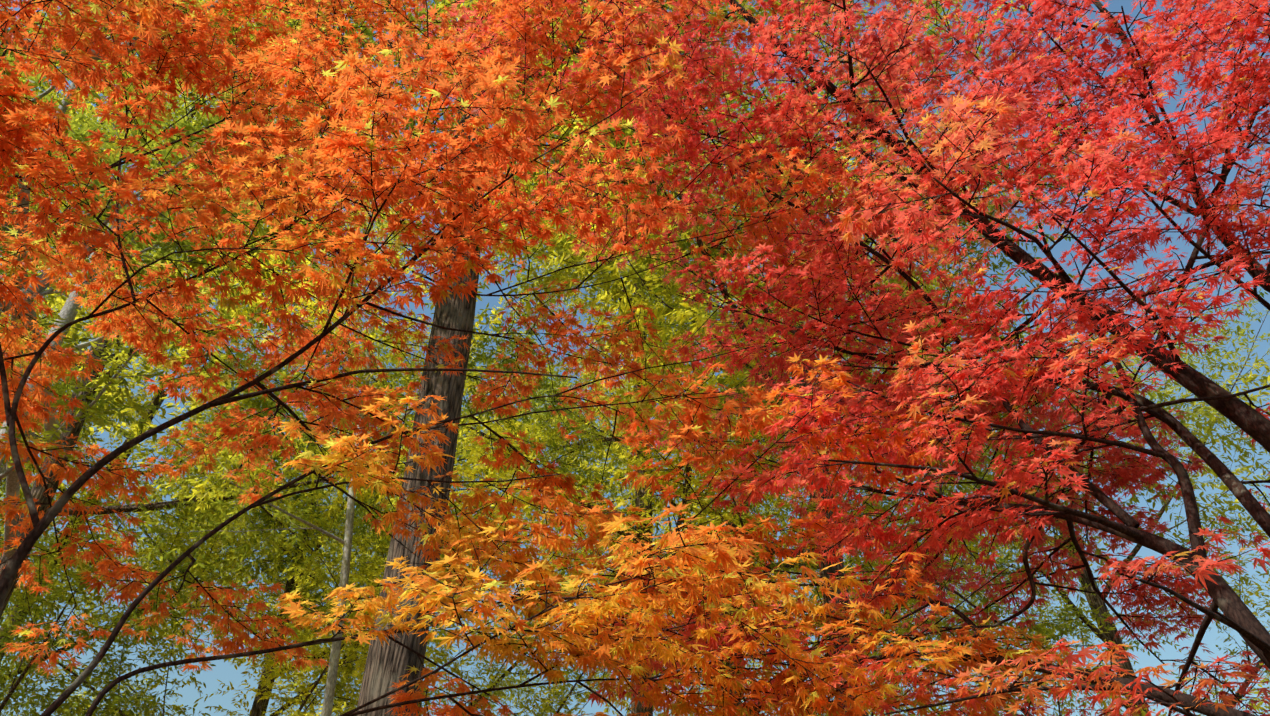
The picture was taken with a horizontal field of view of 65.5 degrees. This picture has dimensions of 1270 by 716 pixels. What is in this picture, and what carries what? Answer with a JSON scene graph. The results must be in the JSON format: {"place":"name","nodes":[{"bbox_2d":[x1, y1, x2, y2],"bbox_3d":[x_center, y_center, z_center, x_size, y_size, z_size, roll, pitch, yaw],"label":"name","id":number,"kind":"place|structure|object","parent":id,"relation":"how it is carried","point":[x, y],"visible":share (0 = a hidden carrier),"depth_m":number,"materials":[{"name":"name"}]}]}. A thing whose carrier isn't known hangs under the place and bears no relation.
{"place":"outdoors","nodes":[
{"label":"outdoors","id":0,"kind":"place"},
{"bbox_2d":[0,0,1269,715],"label":"sky","id":1,"kind":"structure","parent":0,"point":[225,672],"materials":[{"name":"blue"}]},
{"label":"ground","id":2,"kind":"structure","parent":0,"visible":0},
{"bbox_2d":[0,0,318,449],"bbox_3d":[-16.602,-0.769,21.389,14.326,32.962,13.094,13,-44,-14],"label":"tree","id":3,"kind":"object","parent":2,"relation":"on","point":[43,88],"visible":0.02,"depth_m":24.61,"materials":[{"name":"green plant"}]},
{"bbox_2d":[0,215,395,715],"bbox_3d":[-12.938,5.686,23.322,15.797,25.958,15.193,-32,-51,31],"label":"tree","id":4,"kind":"object","parent":2,"relation":"on","point":[13,618],"visible":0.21,"depth_m":21.15,"materials":[{"name":"green plant"}]},
{"bbox_2d":[0,0,485,557],"bbox_3d":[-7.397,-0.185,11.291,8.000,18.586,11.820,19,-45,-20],"label":"tree","id":5,"kind":"object","parent":2,"relation":"on","point":[68,314],"visible":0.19,"depth_m":10.30,"materials":[{"name":"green plant"}]},
{"bbox_2d":[0,299,538,715],"bbox_3d":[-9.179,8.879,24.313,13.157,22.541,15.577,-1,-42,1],"label":"tree","id":6,"kind":"object","parent":2,"relation":"on","point":[267,670],"visible":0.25,"depth_m":22.36,"materials":[{"name":"green plant"}]},
{"bbox_2d":[0,0,593,664],"bbox_3d":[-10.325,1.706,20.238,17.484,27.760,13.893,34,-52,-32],"label":"tree","id":7,"kind":"object","parent":2,"relation":"on","point":[38,492],"visible":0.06,"depth_m":19.91,"materials":[{"name":"green plant"}]},
{"bbox_2d":[79,159,630,715],"bbox_3d":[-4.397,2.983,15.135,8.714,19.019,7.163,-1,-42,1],"label":"tree","id":8,"kind":"object","parent":2,"relation":"on","point":[345,569],"visible":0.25,"depth_m":15.16,"materials":[{"name":"green plant"}]},
{"bbox_2d":[110,305,688,715],"bbox_3d":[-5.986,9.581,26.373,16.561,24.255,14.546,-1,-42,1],"label":"tree","id":9,"kind":"object","parent":2,"relation":"on","point":[547,707],"visible":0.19,"depth_m":24.86,"materials":[{"name":"green plant"}]},
{"bbox_2d":[54,0,867,715],"bbox_3d":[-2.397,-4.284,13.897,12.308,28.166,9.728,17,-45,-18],"label":"tree","id":10,"kind":"object","parent":2,"relation":"on","point":[386,664],"visible":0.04,"depth_m":9.64,"materials":[{"name":"brown plant"}]},
{"bbox_2d":[0,0,1069,715],"bbox_3d":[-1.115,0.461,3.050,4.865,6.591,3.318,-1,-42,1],"label":"orange maple tree","id":11,"kind":"object","parent":2,"relation":"on","point":[350,86],"visible":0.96,"depth_m":3.36,"materials":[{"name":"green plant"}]},
{"bbox_2d":[204,0,1112,715],"bbox_3d":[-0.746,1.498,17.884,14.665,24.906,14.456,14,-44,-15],"label":"tree","id":12,"kind":"object","parent":2,"relation":"on","point":[638,460],"visible":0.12,"depth_m":16.55,"materials":[{"name":"green plant"}]},
{"bbox_2d":[277,0,1269,715],"bbox_3d":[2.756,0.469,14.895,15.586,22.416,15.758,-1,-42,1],"label":"tree","id":13,"kind":"object","parent":2,"relation":"on","point":[671,312],"visible":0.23,"depth_m":13.74,"materials":[{"name":"green plant"}]},
{"bbox_2d":[572,464,991,715],"bbox_3d":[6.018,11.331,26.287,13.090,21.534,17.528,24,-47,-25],"label":"tree","id":14,"kind":"object","parent":2,"relation":"on","point":[817,639],"visible":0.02,"depth_m":26.48,"materials":[{"name":"green plant"}]},
{"bbox_2d":[453,84,1139,715],"bbox_3d":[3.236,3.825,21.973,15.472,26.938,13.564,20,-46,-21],"label":"tree","id":15,"kind":"object","parent":2,"relation":"on","point":[767,508],"visible":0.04,"depth_m":19.48,"materials":[{"name":"green plant"}]},
{"bbox_2d":[405,0,1269,715],"bbox_3d":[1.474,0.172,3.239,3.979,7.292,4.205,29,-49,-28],"label":"red maple tree","id":16,"kind":"object","parent":2,"relation":"on","point":[997,378],"visible":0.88,"depth_m":3.79,"materials":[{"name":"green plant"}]},
{"bbox_2d":[727,237,1269,715],"bbox_3d":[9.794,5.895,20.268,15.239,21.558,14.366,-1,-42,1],"label":"tree","id":17,"kind":"object","parent":2,"relation":"on","point":[1101,633],"visible":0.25,"depth_m":19.19,"materials":[{"name":"green plant"}]}
]}

